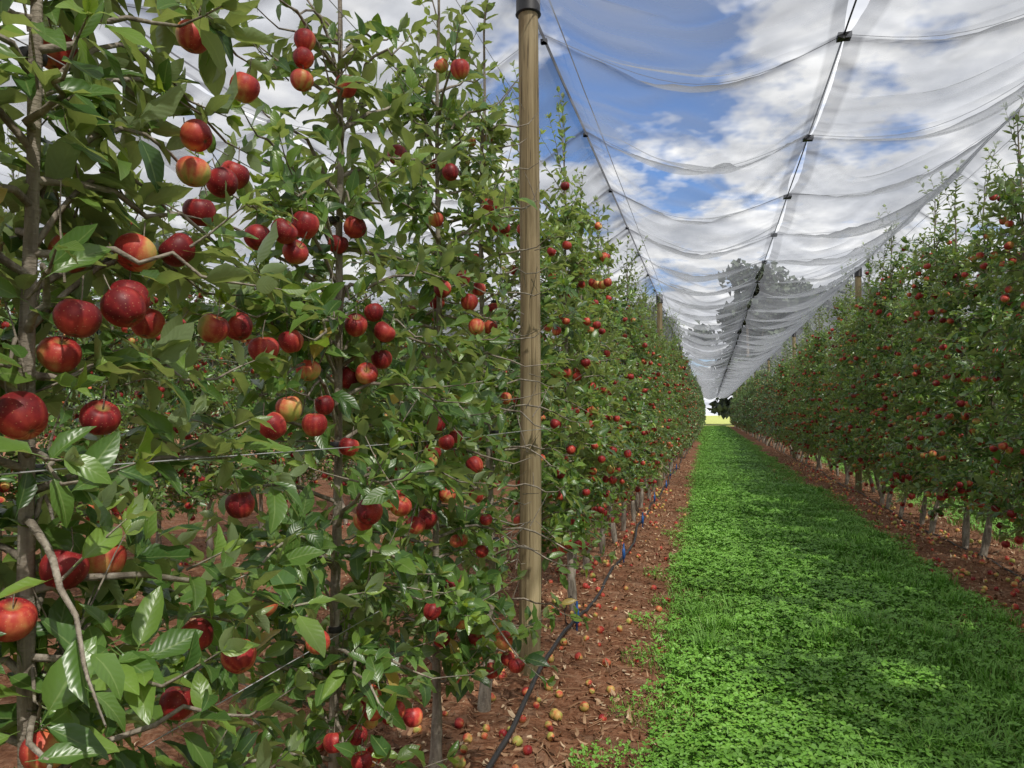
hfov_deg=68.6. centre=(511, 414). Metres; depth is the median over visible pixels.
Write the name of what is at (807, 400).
apple tree
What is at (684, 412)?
apple tree
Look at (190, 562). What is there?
fallen apples
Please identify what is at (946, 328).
apple tree
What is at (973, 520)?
grass strip
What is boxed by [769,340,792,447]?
apple tree
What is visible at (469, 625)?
apple tree
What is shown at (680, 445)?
apple tree
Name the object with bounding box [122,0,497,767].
apple tree
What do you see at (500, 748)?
drip irrigation hose
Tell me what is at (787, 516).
grass strip
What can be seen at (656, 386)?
apple tree
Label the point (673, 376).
apple tree
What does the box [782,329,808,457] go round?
apple tree
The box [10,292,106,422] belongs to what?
distant forest
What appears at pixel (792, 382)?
apple tree
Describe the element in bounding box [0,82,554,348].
hail net
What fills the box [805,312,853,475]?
apple tree
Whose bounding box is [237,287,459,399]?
distant forest
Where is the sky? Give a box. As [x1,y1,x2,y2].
[0,0,1023,415]
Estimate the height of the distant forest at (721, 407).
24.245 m
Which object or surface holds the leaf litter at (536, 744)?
on the ground
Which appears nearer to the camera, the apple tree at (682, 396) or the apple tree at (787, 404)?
the apple tree at (682, 396)
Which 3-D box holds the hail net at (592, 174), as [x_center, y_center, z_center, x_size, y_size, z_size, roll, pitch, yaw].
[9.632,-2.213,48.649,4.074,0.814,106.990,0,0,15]
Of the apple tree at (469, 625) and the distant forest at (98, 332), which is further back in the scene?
the distant forest at (98, 332)
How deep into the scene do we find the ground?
5.37 m
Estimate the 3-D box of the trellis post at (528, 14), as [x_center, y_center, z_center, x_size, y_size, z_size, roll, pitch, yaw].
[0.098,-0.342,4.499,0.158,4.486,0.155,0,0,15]
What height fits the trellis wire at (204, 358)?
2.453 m
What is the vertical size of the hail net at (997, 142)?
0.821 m
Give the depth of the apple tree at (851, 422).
14.09 m
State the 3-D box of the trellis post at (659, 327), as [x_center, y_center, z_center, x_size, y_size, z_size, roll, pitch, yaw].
[3.164,-0.342,16.101,0.158,4.486,0.155,0,0,15]
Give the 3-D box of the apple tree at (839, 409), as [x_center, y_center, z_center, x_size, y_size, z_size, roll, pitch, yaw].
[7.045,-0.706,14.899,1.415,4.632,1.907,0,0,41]
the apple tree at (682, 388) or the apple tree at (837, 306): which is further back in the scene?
the apple tree at (682, 388)
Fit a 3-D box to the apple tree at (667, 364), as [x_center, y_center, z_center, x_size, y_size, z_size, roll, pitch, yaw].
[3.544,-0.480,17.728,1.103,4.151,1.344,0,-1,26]
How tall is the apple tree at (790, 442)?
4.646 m
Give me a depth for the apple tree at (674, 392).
18.47 m
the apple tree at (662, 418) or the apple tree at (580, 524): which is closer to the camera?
the apple tree at (580, 524)
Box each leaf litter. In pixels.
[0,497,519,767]
[246,459,705,767]
[760,450,1023,665]
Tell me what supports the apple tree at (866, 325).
on the ground
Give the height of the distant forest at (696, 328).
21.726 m
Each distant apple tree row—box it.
[0,101,602,597]
[0,273,516,496]
[677,362,706,458]
[729,338,799,454]
[825,314,1023,475]
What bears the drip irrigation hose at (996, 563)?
on the ground
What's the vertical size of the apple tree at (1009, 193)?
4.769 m
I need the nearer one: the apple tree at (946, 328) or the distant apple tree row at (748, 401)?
the apple tree at (946, 328)
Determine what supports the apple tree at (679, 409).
on the ground
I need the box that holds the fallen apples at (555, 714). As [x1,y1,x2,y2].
[316,487,695,767]
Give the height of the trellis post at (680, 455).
4.486 m
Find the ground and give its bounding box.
[0,416,1023,767]
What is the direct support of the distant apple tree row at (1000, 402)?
on the ground
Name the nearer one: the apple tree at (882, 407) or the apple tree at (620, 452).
the apple tree at (620, 452)
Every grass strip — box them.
[562,426,1023,767]
[804,455,1023,552]
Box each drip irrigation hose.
[485,439,694,767]
[749,435,1023,580]
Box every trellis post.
[515,0,540,675]
[656,294,662,486]
[679,346,682,457]
[767,357,769,444]
[792,332,795,457]
[854,267,862,490]
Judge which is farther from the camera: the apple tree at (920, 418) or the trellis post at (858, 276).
the trellis post at (858, 276)
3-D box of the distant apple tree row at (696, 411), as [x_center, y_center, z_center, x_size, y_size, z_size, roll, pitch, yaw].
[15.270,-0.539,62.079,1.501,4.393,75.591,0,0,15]
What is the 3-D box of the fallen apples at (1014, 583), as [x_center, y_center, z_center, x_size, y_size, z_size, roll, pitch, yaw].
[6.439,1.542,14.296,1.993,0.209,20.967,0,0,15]
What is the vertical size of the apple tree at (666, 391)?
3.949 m
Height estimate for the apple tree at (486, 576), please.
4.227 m
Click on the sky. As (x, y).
(728, 122)
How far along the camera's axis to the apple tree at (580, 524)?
5.01 m
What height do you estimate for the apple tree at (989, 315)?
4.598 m
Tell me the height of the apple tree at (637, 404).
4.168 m
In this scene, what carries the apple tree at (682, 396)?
on the ground
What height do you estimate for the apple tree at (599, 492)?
3.939 m
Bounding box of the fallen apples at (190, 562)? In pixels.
[73,523,349,599]
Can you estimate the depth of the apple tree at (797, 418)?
23.34 m
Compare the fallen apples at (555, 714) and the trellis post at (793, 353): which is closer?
the fallen apples at (555, 714)
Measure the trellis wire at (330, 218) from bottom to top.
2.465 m
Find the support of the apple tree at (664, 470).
on the ground
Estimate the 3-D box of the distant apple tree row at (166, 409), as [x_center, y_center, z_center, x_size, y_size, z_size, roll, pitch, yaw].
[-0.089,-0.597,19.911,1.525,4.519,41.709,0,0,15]
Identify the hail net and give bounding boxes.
[0,0,687,368]
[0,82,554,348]
[537,0,1023,398]
[737,107,1023,389]
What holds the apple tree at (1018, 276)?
on the ground
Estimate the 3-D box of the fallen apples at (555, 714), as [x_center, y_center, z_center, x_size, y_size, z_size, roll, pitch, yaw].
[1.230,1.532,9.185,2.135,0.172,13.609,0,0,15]
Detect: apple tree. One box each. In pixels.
[0,0,385,767]
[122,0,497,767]
[303,0,568,767]
[387,0,616,712]
[461,61,625,617]
[499,86,631,612]
[517,165,643,573]
[542,205,643,570]
[583,197,648,553]
[589,214,661,542]
[602,235,668,530]
[615,248,668,521]
[615,260,675,513]
[622,270,677,493]
[636,282,674,507]
[640,287,674,499]
[645,306,677,483]
[647,284,683,480]
[649,289,679,490]
[662,309,686,478]
[663,308,689,475]
[664,326,689,471]
[665,313,691,472]
[668,335,688,459]
[670,333,690,440]
[671,321,692,469]
[672,337,688,448]
[673,338,693,461]
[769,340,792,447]
[778,335,801,458]
[781,335,807,454]
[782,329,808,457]
[783,325,812,461]
[785,308,829,468]
[785,315,821,461]
[786,315,815,463]
[792,307,840,470]
[796,304,839,471]
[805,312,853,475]
[812,259,855,479]
[813,275,873,484]
[821,286,871,469]
[825,242,907,496]
[825,270,889,492]
[845,229,909,503]
[847,204,923,507]
[864,237,954,516]
[871,221,972,524]
[880,165,1001,534]
[884,168,1019,547]
[907,149,1023,556]
[943,95,1023,528]
[964,155,1023,547]
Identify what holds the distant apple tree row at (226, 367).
on the ground
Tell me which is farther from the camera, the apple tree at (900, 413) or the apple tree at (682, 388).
the apple tree at (682, 388)
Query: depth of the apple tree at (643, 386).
10.81 m
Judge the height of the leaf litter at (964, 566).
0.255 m
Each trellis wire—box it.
[0,0,656,751]
[2,174,510,500]
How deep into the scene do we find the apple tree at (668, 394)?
16.69 m
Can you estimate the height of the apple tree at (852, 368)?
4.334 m
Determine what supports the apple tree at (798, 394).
on the ground
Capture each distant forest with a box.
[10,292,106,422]
[55,308,245,421]
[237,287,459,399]
[457,297,718,421]
[707,258,1023,419]
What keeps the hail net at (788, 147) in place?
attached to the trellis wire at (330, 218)
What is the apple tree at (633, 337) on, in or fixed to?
on the ground
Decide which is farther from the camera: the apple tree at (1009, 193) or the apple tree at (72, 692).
the apple tree at (1009, 193)
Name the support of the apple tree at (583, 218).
on the ground
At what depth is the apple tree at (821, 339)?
19.65 m
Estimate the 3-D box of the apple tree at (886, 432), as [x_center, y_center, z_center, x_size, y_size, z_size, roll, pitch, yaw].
[6.179,-0.561,11.622,1.349,4.392,1.620,1,-1,18]
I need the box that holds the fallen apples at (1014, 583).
[771,461,1023,651]
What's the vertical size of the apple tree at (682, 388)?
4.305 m
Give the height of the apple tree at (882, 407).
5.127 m
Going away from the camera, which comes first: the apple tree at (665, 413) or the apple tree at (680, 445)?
the apple tree at (665, 413)
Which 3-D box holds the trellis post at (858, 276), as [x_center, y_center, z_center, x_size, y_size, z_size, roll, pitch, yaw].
[6.963,-0.532,15.100,0.161,4.866,0.156,0,0,15]
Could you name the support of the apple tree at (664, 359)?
on the ground
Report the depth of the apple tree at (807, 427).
20.57 m
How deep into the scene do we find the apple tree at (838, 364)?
16.78 m
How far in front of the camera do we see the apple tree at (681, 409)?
21.76 m
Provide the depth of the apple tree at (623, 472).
8.28 m

